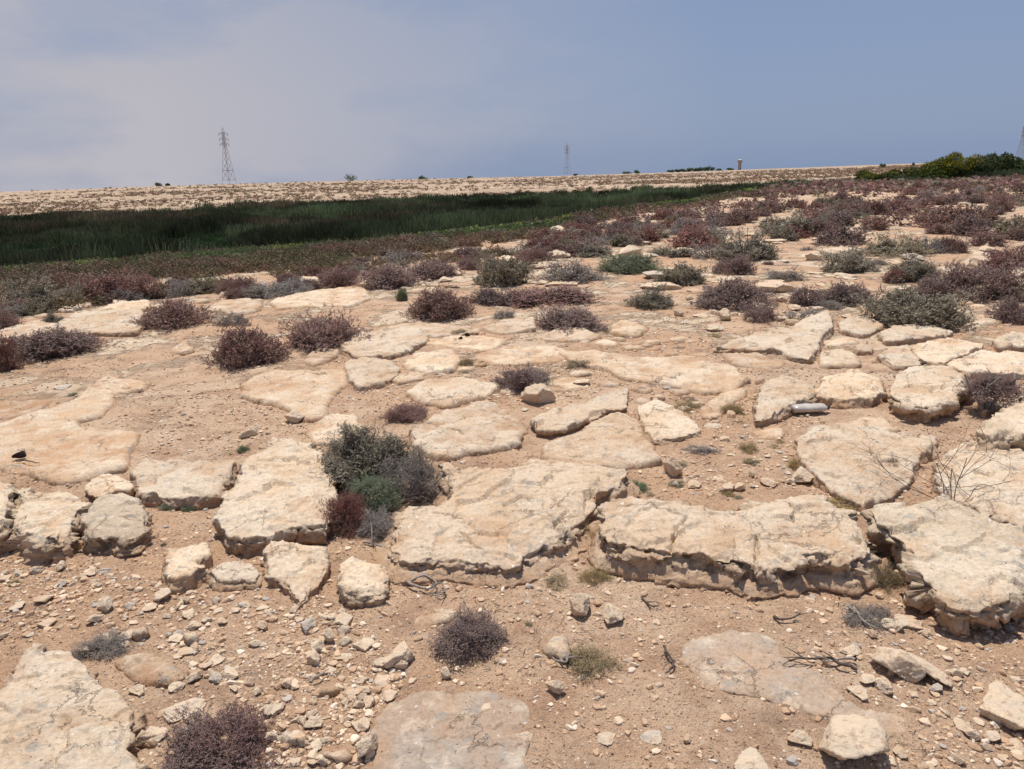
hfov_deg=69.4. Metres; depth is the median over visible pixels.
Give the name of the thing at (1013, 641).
stone
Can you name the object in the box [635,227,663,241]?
saltbush
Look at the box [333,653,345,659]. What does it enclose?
stone
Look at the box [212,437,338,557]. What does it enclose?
flat rock
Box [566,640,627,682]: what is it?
dry weed
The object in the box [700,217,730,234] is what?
dry shrub
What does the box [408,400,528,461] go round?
flat rock
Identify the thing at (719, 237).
saltbush
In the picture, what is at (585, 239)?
saltbush
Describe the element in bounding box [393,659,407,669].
stone
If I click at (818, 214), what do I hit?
saltbush
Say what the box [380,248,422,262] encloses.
dry shrub
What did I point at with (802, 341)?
flat rock
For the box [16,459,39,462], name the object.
dead branch
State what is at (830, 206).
dry shrub
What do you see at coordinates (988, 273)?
saltbush
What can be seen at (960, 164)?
tree
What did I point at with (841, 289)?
saltbush
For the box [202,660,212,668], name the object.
stone
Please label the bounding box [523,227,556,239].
saltbush
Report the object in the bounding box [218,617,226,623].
stone
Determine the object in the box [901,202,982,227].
saltbush
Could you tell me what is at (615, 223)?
saltbush
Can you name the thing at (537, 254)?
saltbush
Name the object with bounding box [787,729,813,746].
stone
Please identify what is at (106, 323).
flat rock
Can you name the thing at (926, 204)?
saltbush
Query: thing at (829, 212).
saltbush
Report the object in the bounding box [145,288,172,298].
saltbush
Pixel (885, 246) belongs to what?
saltbush
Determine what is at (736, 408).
dry weed
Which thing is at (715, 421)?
rock
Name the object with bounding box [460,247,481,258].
saltbush
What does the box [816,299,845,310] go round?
dry shrub
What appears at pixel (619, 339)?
rock
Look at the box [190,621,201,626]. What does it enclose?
stone
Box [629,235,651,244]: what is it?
saltbush
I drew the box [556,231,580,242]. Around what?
saltbush
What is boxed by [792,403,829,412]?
plastic bottle
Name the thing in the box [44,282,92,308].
saltbush
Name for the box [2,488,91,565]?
flat rock
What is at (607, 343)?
rock
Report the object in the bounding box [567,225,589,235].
saltbush
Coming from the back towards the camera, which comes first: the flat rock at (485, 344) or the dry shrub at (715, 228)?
the dry shrub at (715, 228)
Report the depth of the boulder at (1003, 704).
2.21 m
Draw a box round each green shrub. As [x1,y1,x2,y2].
[345,468,404,517]
[393,288,408,301]
[593,251,665,274]
[629,479,649,493]
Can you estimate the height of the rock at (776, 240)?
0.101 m
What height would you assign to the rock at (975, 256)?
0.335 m
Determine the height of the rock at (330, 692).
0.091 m
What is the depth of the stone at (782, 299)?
8.96 m
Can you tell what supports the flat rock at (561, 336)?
on the ground
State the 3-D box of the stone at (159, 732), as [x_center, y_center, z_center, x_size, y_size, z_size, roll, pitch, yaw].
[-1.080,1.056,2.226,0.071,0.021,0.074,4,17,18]
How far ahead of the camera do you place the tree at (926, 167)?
124.52 m
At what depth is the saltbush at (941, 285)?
9.00 m
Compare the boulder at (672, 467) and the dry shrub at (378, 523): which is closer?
the dry shrub at (378, 523)
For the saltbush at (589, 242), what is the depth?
15.28 m
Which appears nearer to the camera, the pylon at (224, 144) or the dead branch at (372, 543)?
the dead branch at (372, 543)
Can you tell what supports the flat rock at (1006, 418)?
on the ground
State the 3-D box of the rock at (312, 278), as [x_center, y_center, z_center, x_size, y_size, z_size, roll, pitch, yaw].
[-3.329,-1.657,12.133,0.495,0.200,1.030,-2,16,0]
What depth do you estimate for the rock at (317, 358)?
6.85 m
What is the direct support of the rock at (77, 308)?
on the ground
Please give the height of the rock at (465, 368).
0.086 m
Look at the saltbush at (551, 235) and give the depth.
17.64 m
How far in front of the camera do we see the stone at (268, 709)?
2.30 m
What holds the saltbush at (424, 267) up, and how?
on the ground
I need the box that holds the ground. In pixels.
[0,162,1023,768]
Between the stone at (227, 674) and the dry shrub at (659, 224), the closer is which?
the stone at (227, 674)
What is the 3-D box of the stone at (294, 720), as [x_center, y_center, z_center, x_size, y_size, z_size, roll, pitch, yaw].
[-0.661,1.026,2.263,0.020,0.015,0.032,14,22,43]
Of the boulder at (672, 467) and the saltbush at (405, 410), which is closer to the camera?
the boulder at (672, 467)
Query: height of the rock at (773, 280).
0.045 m
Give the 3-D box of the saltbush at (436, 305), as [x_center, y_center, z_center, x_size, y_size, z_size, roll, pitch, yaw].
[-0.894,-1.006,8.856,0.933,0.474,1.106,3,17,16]
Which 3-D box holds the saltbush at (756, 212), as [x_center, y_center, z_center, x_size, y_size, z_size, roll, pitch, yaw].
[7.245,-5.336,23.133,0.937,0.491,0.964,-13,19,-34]
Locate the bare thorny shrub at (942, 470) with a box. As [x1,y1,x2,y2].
[833,391,1022,518]
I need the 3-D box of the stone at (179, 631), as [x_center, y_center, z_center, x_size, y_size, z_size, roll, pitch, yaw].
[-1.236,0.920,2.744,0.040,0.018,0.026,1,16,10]
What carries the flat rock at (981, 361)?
on the ground
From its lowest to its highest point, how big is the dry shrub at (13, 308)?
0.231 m
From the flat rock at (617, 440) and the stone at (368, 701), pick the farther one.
the flat rock at (617, 440)
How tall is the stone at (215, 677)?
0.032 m
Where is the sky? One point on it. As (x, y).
(94, 94)
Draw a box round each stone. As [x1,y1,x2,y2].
[0,574,11,581]
[0,633,8,639]
[1,570,10,574]
[9,601,25,610]
[13,569,22,576]
[14,559,24,564]
[29,566,45,573]
[33,594,53,601]
[36,617,55,627]
[53,384,71,389]
[56,560,66,571]
[57,579,66,586]
[83,567,97,575]
[85,614,101,621]
[96,595,113,612]
[102,633,113,641]
[121,629,133,640]
[123,602,136,609]
[128,684,144,695]
[131,574,140,579]
[132,597,139,602]
[135,730,157,746]
[141,601,159,610]
[145,726,167,746]
[153,587,171,601]
[162,613,171,618]
[163,697,205,721]
[168,633,182,642]
[168,681,184,692]
[172,629,182,634]
[173,653,181,658]
[176,600,183,608]
[177,647,192,655]
[182,596,189,603]
[182,608,195,618]
[186,624,197,630]
[187,669,202,682]
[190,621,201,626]
[190,642,198,650]
[201,617,212,622]
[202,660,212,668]
[207,670,215,676]
[208,672,222,683]
[209,653,224,664]
[212,597,220,603]
[213,607,222,613]
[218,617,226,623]
[222,666,238,680]
[230,684,236,691]
[231,607,239,612]
[239,427,257,437]
[239,602,251,607]
[243,676,253,686]
[248,640,261,646]
[252,686,263,696]
[256,605,268,609]
[257,620,267,629]
[263,703,273,715]
[263,732,277,740]
[266,702,285,717]
[267,653,275,658]
[281,680,291,688]
[284,411,304,423]
[289,605,297,612]
[291,715,298,722]
[294,617,303,622]
[297,716,304,725]
[300,617,316,634]
[300,739,309,746]
[303,716,323,727]
[305,649,320,665]
[306,685,314,692]
[306,709,317,717]
[307,759,317,764]
[310,639,323,653]
[311,738,321,749]
[317,757,328,766]
[320,613,326,619]
[320,736,329,743]
[322,620,332,625]
[323,628,334,642]
[324,666,335,673]
[325,613,336,619]
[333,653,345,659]
[335,612,353,625]
[335,683,343,690]
[337,625,350,634]
[338,607,345,613]
[339,636,352,645]
[341,697,348,706]
[344,653,351,658]
[344,689,355,701]
[350,720,369,732]
[351,735,360,744]
[352,637,374,651]
[353,700,364,707]
[354,676,368,683]
[356,692,366,699]
[356,732,377,758]
[357,717,368,731]
[358,686,370,692]
[363,696,374,708]
[370,667,378,671]
[372,656,388,667]
[374,674,389,686]
[379,689,397,701]
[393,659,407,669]
[440,666,450,679]
[480,703,497,715]
[516,732,532,741]
[545,680,565,694]
[569,592,589,617]
[573,379,589,383]
[596,731,615,745]
[603,603,624,623]
[640,730,661,744]
[674,307,683,315]
[687,479,701,487]
[693,313,707,317]
[705,324,723,330]
[713,475,723,479]
[718,308,730,320]
[719,482,734,491]
[720,436,730,441]
[733,747,768,768]
[734,482,745,490]
[748,470,756,476]
[759,478,777,486]
[778,296,786,301]
[785,478,795,483]
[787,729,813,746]
[792,467,814,482]
[809,306,822,309]
[839,644,861,655]
[841,314,851,317]
[847,685,867,700]
[859,673,874,683]
[867,629,877,637]
[873,678,893,694]
[881,618,903,632]
[892,745,907,758]
[894,613,922,629]
[909,691,918,697]
[914,620,922,626]
[920,627,931,636]
[926,699,936,704]
[929,682,942,691]
[941,710,950,716]
[947,751,965,764]
[950,668,963,677]
[953,717,973,730]
[959,667,970,675]
[962,727,981,741]
[976,665,985,671]
[979,743,992,750]
[985,730,1001,740]
[990,721,1002,728]
[997,754,1008,760]
[1001,738,1023,751]
[1006,638,1016,643]
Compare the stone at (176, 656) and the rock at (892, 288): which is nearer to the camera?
the stone at (176, 656)
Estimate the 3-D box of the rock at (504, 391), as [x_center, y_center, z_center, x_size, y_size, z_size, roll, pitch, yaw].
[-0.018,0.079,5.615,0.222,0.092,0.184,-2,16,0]
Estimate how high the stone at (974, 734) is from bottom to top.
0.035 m
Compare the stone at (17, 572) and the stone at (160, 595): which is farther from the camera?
the stone at (17, 572)
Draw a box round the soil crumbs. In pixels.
[0,309,1023,768]
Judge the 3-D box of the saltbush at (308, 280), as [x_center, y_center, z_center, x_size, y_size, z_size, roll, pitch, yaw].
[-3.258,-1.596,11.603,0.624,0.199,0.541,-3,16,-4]
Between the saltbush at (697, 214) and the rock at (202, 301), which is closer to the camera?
the rock at (202, 301)
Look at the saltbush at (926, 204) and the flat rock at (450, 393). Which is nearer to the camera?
the flat rock at (450, 393)
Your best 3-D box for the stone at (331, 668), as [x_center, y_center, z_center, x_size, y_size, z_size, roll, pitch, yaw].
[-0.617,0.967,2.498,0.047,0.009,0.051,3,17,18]
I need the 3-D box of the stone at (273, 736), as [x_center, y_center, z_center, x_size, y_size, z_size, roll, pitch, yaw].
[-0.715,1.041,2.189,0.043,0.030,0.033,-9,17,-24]
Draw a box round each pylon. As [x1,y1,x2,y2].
[219,127,236,182]
[563,145,569,172]
[1015,126,1023,158]
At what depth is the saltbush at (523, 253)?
14.39 m
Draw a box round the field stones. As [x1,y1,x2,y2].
[0,169,880,214]
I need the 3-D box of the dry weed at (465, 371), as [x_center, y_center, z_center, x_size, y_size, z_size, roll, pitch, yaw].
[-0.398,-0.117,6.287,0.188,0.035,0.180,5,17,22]
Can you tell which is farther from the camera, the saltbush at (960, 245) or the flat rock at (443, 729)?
the saltbush at (960, 245)
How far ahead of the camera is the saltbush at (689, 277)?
10.69 m
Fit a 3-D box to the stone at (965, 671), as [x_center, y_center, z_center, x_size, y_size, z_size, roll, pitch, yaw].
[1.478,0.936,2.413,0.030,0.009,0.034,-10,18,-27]
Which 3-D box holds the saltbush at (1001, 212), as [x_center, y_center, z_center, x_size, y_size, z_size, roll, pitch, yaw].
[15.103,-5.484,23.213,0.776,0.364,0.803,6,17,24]
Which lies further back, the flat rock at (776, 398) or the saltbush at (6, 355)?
the saltbush at (6, 355)
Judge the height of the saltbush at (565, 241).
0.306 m
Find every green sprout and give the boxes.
[65,392,81,396]
[156,504,177,510]
[181,504,195,511]
[236,445,250,452]
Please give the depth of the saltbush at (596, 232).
18.61 m
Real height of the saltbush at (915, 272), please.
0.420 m
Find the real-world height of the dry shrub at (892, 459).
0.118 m
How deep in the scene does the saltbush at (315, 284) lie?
11.45 m
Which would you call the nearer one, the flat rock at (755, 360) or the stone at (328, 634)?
the stone at (328, 634)
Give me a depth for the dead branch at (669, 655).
2.49 m
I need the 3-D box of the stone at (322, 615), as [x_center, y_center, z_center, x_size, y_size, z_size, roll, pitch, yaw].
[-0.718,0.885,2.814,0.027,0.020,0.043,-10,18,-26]
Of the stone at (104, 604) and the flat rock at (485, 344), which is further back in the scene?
the flat rock at (485, 344)
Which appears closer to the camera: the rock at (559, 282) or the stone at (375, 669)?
the stone at (375, 669)
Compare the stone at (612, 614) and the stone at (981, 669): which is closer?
the stone at (981, 669)
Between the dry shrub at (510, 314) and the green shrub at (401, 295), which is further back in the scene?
the green shrub at (401, 295)
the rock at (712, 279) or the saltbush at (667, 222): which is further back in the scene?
the saltbush at (667, 222)
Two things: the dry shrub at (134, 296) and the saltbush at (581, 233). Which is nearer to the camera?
the dry shrub at (134, 296)
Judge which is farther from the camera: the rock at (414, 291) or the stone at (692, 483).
the rock at (414, 291)
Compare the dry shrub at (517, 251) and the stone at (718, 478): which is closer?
the stone at (718, 478)
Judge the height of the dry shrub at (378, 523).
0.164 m
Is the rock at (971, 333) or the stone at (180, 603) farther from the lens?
the rock at (971, 333)
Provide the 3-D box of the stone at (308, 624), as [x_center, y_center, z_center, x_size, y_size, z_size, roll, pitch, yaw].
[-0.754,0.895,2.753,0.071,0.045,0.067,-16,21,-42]
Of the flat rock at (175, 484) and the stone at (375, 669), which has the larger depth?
the flat rock at (175, 484)
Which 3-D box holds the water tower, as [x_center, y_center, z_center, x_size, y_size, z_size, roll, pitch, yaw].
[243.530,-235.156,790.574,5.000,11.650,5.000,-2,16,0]
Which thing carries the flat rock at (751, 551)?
on the ground
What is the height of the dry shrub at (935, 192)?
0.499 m
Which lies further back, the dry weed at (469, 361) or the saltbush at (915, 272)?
the saltbush at (915, 272)
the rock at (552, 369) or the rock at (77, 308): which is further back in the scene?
the rock at (77, 308)
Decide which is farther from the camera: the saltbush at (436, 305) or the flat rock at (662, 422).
the saltbush at (436, 305)
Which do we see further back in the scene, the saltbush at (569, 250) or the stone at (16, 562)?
the saltbush at (569, 250)
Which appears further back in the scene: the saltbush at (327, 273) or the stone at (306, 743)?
the saltbush at (327, 273)
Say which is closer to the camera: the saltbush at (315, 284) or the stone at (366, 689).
the stone at (366, 689)
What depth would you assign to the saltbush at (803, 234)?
16.99 m
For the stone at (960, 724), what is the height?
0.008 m
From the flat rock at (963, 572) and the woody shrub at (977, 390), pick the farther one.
the woody shrub at (977, 390)
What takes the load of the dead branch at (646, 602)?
on the ground
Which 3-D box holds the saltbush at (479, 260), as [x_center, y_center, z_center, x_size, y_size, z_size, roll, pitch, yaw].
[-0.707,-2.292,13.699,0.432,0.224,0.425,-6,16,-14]
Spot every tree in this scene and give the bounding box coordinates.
[344,174,357,180]
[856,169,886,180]
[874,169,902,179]
[892,173,911,178]
[902,166,928,177]
[918,150,963,178]
[927,167,965,178]
[934,154,984,177]
[960,159,998,175]
[981,152,1017,173]
[998,152,1023,169]
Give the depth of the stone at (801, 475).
3.89 m
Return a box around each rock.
[0,320,57,343]
[0,376,151,485]
[0,399,51,420]
[0,482,17,554]
[0,642,151,768]
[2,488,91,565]
[33,313,60,318]
[57,301,92,313]
[58,307,145,336]
[78,493,158,557]
[84,474,134,499]
[101,300,151,311]
[115,653,184,687]
[129,458,238,510]
[131,626,150,641]
[140,737,158,747]
[169,341,194,355]
[183,632,198,645]
[193,300,210,303]
[201,291,251,312]
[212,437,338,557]
[220,299,263,316]
[238,369,348,422]
[269,287,371,310]
[280,729,308,747]
[299,276,319,282]
[302,347,340,366]
[305,414,366,447]
[317,687,339,697]
[323,749,352,763]
[340,327,429,360]
[343,357,400,391]
[356,280,375,288]
[359,328,373,331]
[371,458,642,590]
[371,690,533,768]
[386,322,480,337]
[392,371,423,384]
[400,287,411,289]
[402,349,461,374]
[405,377,500,409]
[407,290,421,293]
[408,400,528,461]
[415,608,457,626]
[420,283,443,287]
[426,335,506,351]
[439,276,452,281]
[445,284,459,287]
[453,270,462,275]
[457,366,473,371]
[462,374,471,378]
[475,345,566,366]
[475,362,486,367]
[481,317,536,334]
[498,388,518,394]
[499,255,515,261]
[525,264,546,268]
[530,388,628,437]
[536,280,547,283]
[536,367,556,373]
[538,261,560,266]
[539,327,601,342]
[540,412,662,470]
[541,636,571,663]
[544,280,578,285]
[547,250,569,257]
[547,377,588,390]
[549,225,566,232]
[554,348,750,395]
[555,388,569,392]
[569,370,591,377]
[585,494,893,603]
[594,339,617,347]
[598,381,620,387]
[605,337,625,341]
[609,320,648,337]
[618,245,641,256]
[622,342,642,344]
[622,345,645,350]
[628,385,652,394]
[634,398,649,404]
[634,398,701,445]
[640,282,681,289]
[642,343,653,347]
[643,270,664,278]
[644,340,660,344]
[649,395,665,400]
[650,347,660,350]
[665,352,678,356]
[668,389,690,395]
[669,336,690,342]
[673,345,684,348]
[677,406,691,411]
[679,288,707,293]
[680,395,693,399]
[680,630,906,741]
[684,339,696,343]
[691,352,711,356]
[691,401,704,405]
[699,388,746,420]
[702,274,715,278]
[703,423,721,428]
[704,278,718,281]
[709,420,720,422]
[713,310,833,363]
[723,352,784,371]
[725,410,735,417]
[727,299,758,306]
[730,312,738,315]
[744,301,765,308]
[746,317,762,321]
[751,281,796,291]
[752,375,817,426]
[752,427,784,439]
[755,378,764,384]
[762,239,786,242]
[764,279,783,281]
[771,316,787,321]
[772,269,805,272]
[783,319,798,325]
[787,304,799,309]
[792,422,938,511]
[795,255,805,258]
[802,273,825,276]
[805,251,822,260]
[807,272,825,274]
[813,369,887,409]
[814,281,860,287]
[818,349,861,368]
[824,337,859,347]
[833,272,856,277]
[837,314,883,338]
[842,344,855,347]
[847,417,900,432]
[852,287,884,292]
[853,347,873,355]
[855,303,872,310]
[860,494,1023,636]
[877,322,952,345]
[877,344,921,370]
[886,261,905,265]
[887,285,911,289]
[887,365,971,423]
[899,253,925,259]
[910,337,983,365]
[929,441,1023,525]
[931,446,938,460]
[937,319,954,325]
[946,350,1023,379]
[954,328,968,331]
[956,301,972,305]
[958,202,974,206]
[962,251,990,267]
[963,313,1003,326]
[966,331,975,335]
[969,325,981,331]
[969,398,1023,450]
[972,304,985,306]
[977,389,1023,418]
[979,246,996,250]
[987,300,1010,303]
[992,331,1023,352]
[1009,267,1023,277]
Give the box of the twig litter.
[2,325,1022,768]
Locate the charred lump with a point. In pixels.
(21, 454)
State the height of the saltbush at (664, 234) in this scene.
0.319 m
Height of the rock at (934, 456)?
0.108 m
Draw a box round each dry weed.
[450,328,472,335]
[455,355,475,365]
[455,369,474,373]
[543,571,571,592]
[559,357,592,369]
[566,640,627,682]
[575,561,614,587]
[580,522,598,537]
[668,479,683,487]
[674,399,702,413]
[678,460,686,467]
[706,333,720,336]
[716,399,746,414]
[719,490,736,496]
[736,441,759,454]
[743,456,760,464]
[786,455,802,470]
[824,493,860,509]
[868,556,908,595]
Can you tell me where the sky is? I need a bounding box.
[0,0,1023,191]
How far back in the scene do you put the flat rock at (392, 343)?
7.15 m
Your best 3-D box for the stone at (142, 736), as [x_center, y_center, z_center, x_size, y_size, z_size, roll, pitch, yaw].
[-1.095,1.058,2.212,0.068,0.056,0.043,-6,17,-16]
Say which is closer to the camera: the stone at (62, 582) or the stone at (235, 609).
the stone at (235, 609)
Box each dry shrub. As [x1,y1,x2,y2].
[0,298,31,318]
[63,281,93,301]
[65,628,140,661]
[95,287,149,304]
[158,273,199,292]
[160,278,202,297]
[210,310,249,327]
[238,280,303,299]
[266,271,313,294]
[352,503,397,543]
[374,443,465,504]
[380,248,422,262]
[490,308,515,318]
[504,240,542,255]
[523,361,552,385]
[528,253,609,284]
[589,233,618,244]
[627,222,644,230]
[633,218,667,230]
[646,372,695,388]
[665,218,698,233]
[665,224,682,235]
[681,443,725,456]
[686,239,729,259]
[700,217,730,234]
[760,263,808,281]
[781,303,834,320]
[799,246,815,250]
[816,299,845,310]
[818,203,836,210]
[820,208,853,217]
[838,600,901,635]
[871,257,887,265]
[882,450,920,476]
[913,235,958,254]
[916,187,946,194]
[961,185,986,192]
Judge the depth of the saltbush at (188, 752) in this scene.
2.12 m
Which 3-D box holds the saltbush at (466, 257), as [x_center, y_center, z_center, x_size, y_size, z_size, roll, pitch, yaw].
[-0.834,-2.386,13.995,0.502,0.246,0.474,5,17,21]
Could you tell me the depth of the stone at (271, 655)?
2.58 m
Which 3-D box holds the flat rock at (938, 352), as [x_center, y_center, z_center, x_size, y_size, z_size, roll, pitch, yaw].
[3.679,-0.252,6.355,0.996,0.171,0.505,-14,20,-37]
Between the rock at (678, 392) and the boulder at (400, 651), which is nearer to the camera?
the boulder at (400, 651)
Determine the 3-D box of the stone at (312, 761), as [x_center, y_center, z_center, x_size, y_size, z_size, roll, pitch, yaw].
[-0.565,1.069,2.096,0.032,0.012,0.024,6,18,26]
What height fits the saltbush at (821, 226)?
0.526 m
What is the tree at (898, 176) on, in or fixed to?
on the ground
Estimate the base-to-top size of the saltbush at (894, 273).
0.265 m
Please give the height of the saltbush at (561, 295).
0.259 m
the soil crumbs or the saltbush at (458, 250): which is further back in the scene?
the saltbush at (458, 250)
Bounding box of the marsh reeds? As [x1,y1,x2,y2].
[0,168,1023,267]
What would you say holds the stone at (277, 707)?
on the ground
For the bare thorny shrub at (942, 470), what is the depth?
3.47 m
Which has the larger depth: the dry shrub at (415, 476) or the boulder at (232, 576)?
the dry shrub at (415, 476)
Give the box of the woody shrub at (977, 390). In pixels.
[952,368,1023,413]
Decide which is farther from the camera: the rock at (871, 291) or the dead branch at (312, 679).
the rock at (871, 291)
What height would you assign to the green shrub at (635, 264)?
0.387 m
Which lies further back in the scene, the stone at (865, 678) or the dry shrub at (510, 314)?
the dry shrub at (510, 314)
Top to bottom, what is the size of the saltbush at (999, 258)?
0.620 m
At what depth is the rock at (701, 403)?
5.21 m
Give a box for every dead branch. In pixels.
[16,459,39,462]
[309,669,328,682]
[363,541,384,547]
[405,580,445,597]
[411,573,440,592]
[552,652,579,662]
[641,596,662,606]
[660,644,675,673]
[773,612,805,621]
[783,647,856,670]
[809,654,856,662]
[840,604,854,620]
[851,606,881,628]
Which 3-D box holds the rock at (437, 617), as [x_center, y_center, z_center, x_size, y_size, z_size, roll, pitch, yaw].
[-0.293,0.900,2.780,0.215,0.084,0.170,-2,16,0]
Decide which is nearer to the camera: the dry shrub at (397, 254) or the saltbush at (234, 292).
the saltbush at (234, 292)
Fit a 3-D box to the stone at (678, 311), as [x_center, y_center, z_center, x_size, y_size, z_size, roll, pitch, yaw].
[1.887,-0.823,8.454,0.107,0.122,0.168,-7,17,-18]
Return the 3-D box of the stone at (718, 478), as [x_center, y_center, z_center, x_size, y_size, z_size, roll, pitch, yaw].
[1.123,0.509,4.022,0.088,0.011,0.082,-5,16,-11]
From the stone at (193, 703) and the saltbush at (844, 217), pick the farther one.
the saltbush at (844, 217)
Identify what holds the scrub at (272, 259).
on the ground
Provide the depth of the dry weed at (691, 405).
5.16 m
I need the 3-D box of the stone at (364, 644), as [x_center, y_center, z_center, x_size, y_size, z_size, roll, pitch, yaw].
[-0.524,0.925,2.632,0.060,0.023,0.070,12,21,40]
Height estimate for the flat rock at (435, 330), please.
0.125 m
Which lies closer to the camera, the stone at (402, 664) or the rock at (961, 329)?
the stone at (402, 664)
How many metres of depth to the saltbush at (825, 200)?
29.92 m
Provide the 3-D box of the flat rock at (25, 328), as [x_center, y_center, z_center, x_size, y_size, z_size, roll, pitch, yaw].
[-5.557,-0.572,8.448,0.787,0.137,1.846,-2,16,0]
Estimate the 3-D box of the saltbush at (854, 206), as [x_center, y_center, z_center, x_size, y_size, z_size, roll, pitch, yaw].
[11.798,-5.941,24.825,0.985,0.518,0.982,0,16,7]
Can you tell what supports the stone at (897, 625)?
on the ground
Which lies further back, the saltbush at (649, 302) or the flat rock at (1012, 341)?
the saltbush at (649, 302)
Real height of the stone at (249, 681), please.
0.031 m
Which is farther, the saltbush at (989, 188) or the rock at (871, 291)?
the saltbush at (989, 188)
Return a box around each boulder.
[160,542,212,594]
[205,561,263,592]
[260,540,330,609]
[336,556,391,608]
[382,641,414,667]
[520,383,555,403]
[662,456,682,476]
[818,713,888,759]
[869,647,925,682]
[908,652,952,687]
[979,679,1023,729]
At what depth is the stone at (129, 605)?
2.90 m
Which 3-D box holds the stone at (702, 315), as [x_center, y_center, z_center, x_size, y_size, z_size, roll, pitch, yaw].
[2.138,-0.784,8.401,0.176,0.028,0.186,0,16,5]
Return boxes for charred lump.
[11,450,26,457]
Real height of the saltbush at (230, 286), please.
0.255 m
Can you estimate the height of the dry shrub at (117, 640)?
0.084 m
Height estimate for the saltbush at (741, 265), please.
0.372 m
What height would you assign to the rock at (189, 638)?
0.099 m
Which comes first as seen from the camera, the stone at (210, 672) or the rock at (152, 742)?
the rock at (152, 742)
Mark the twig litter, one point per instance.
(496, 609)
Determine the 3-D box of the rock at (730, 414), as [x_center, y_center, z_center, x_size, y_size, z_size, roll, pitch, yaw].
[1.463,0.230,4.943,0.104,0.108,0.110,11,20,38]
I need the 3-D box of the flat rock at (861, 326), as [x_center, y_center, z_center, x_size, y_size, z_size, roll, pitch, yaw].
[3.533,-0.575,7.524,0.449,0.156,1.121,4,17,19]
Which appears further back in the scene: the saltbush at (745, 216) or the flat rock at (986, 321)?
the saltbush at (745, 216)
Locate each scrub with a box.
[0,164,933,215]
[0,173,1023,315]
[606,174,1023,227]
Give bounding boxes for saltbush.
[0,274,64,307]
[0,291,36,310]
[0,303,25,329]
[0,331,26,372]
[2,322,125,363]
[18,295,73,315]
[40,310,63,322]
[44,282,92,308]
[57,266,166,304]
[121,297,225,330]
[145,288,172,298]
[153,697,289,768]
[168,274,188,284]
[178,273,220,295]
[196,317,294,370]
[214,275,263,294]
[218,285,249,299]
[220,280,250,295]
[242,285,264,297]
[272,274,301,283]
[274,302,386,354]
[275,271,299,281]
[293,277,319,285]
[297,265,326,276]
[300,279,322,289]
[305,417,436,492]
[314,269,326,280]
[316,268,359,281]
[318,267,359,288]
[318,488,371,539]
[336,264,354,272]
[346,260,370,268]
[349,264,365,273]
[350,257,369,263]
[351,261,435,290]
[377,400,429,423]
[380,250,404,261]
[398,281,478,322]
[399,254,465,279]
[426,599,514,669]
[454,246,479,259]
[457,252,481,263]
[457,257,479,267]
[458,259,482,270]
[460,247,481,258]
[463,285,525,306]
[467,257,483,265]
[472,244,542,287]
[488,283,607,309]
[489,362,546,396]
[514,246,533,259]
[519,236,537,247]
[520,246,555,263]
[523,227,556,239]
[531,234,558,251]
[531,304,613,333]
[539,238,578,257]
[544,234,554,240]
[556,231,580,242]
[557,236,574,248]
[562,219,592,233]
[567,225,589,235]
[568,229,590,240]
[570,236,609,251]
[571,214,599,228]
[573,235,603,246]
[574,241,615,257]
[585,227,604,237]
[600,224,638,239]
[603,231,646,246]
[605,220,634,232]
[616,213,641,222]
[620,282,677,309]
[628,215,652,226]
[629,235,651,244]
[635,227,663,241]
[641,222,664,232]
[644,258,712,285]
[647,243,671,256]
[650,226,672,237]
[651,208,669,219]
[654,218,674,228]
[662,207,677,215]
[663,212,687,222]
[664,223,719,248]
[666,244,694,257]
[670,217,700,229]
[676,208,696,217]
[682,223,714,241]
[685,211,702,217]
[686,276,784,310]
[687,216,701,223]
[697,229,726,242]
[701,213,730,226]
[711,222,783,260]
[711,253,757,274]
[715,211,744,225]
[727,206,759,220]
[728,208,757,222]
[738,299,788,324]
[753,198,786,213]
[753,206,772,216]
[758,214,789,234]
[761,260,773,264]
[762,205,833,235]
[767,223,799,240]
[779,283,833,306]
[781,223,810,238]
[785,197,807,207]
[803,216,844,236]
[805,215,839,226]
[811,201,826,207]
[811,224,875,246]
[812,209,827,219]
[812,245,887,273]
[814,279,882,306]
[815,196,838,205]
[815,210,856,226]
[817,205,840,218]
[826,202,851,213]
[832,192,850,200]
[832,196,868,206]
[842,283,984,329]
[848,201,877,211]
[849,209,870,218]
[853,207,871,215]
[859,215,890,230]
[860,229,936,257]
[863,199,890,214]
[878,265,910,282]
[879,194,912,204]
[883,252,947,283]
[884,197,917,208]
[889,202,922,212]
[897,186,925,194]
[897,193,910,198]
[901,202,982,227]
[903,271,973,297]
[907,199,921,207]
[912,189,935,201]
[912,252,1023,303]
[917,217,946,227]
[918,198,933,205]
[923,223,956,234]
[929,196,945,204]
[936,234,973,253]
[941,182,955,189]
[941,191,966,204]
[942,202,1004,226]
[948,213,993,235]
[958,184,970,189]
[960,188,974,194]
[962,194,983,203]
[965,224,998,236]
[968,231,1012,246]
[970,243,1023,276]
[976,274,1023,301]
[981,205,1007,214]
[982,195,1015,211]
[984,185,997,190]
[984,292,1023,325]
[987,192,1018,201]
[991,213,1023,235]
[1003,225,1023,240]
[1004,181,1023,191]
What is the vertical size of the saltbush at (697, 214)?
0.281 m
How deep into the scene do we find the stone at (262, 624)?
2.75 m
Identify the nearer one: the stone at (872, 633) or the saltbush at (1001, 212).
the stone at (872, 633)
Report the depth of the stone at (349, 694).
2.37 m
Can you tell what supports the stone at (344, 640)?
on the ground
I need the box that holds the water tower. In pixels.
[738,159,741,169]
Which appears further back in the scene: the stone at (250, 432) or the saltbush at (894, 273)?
the saltbush at (894, 273)
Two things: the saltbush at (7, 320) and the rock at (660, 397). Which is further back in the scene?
the saltbush at (7, 320)

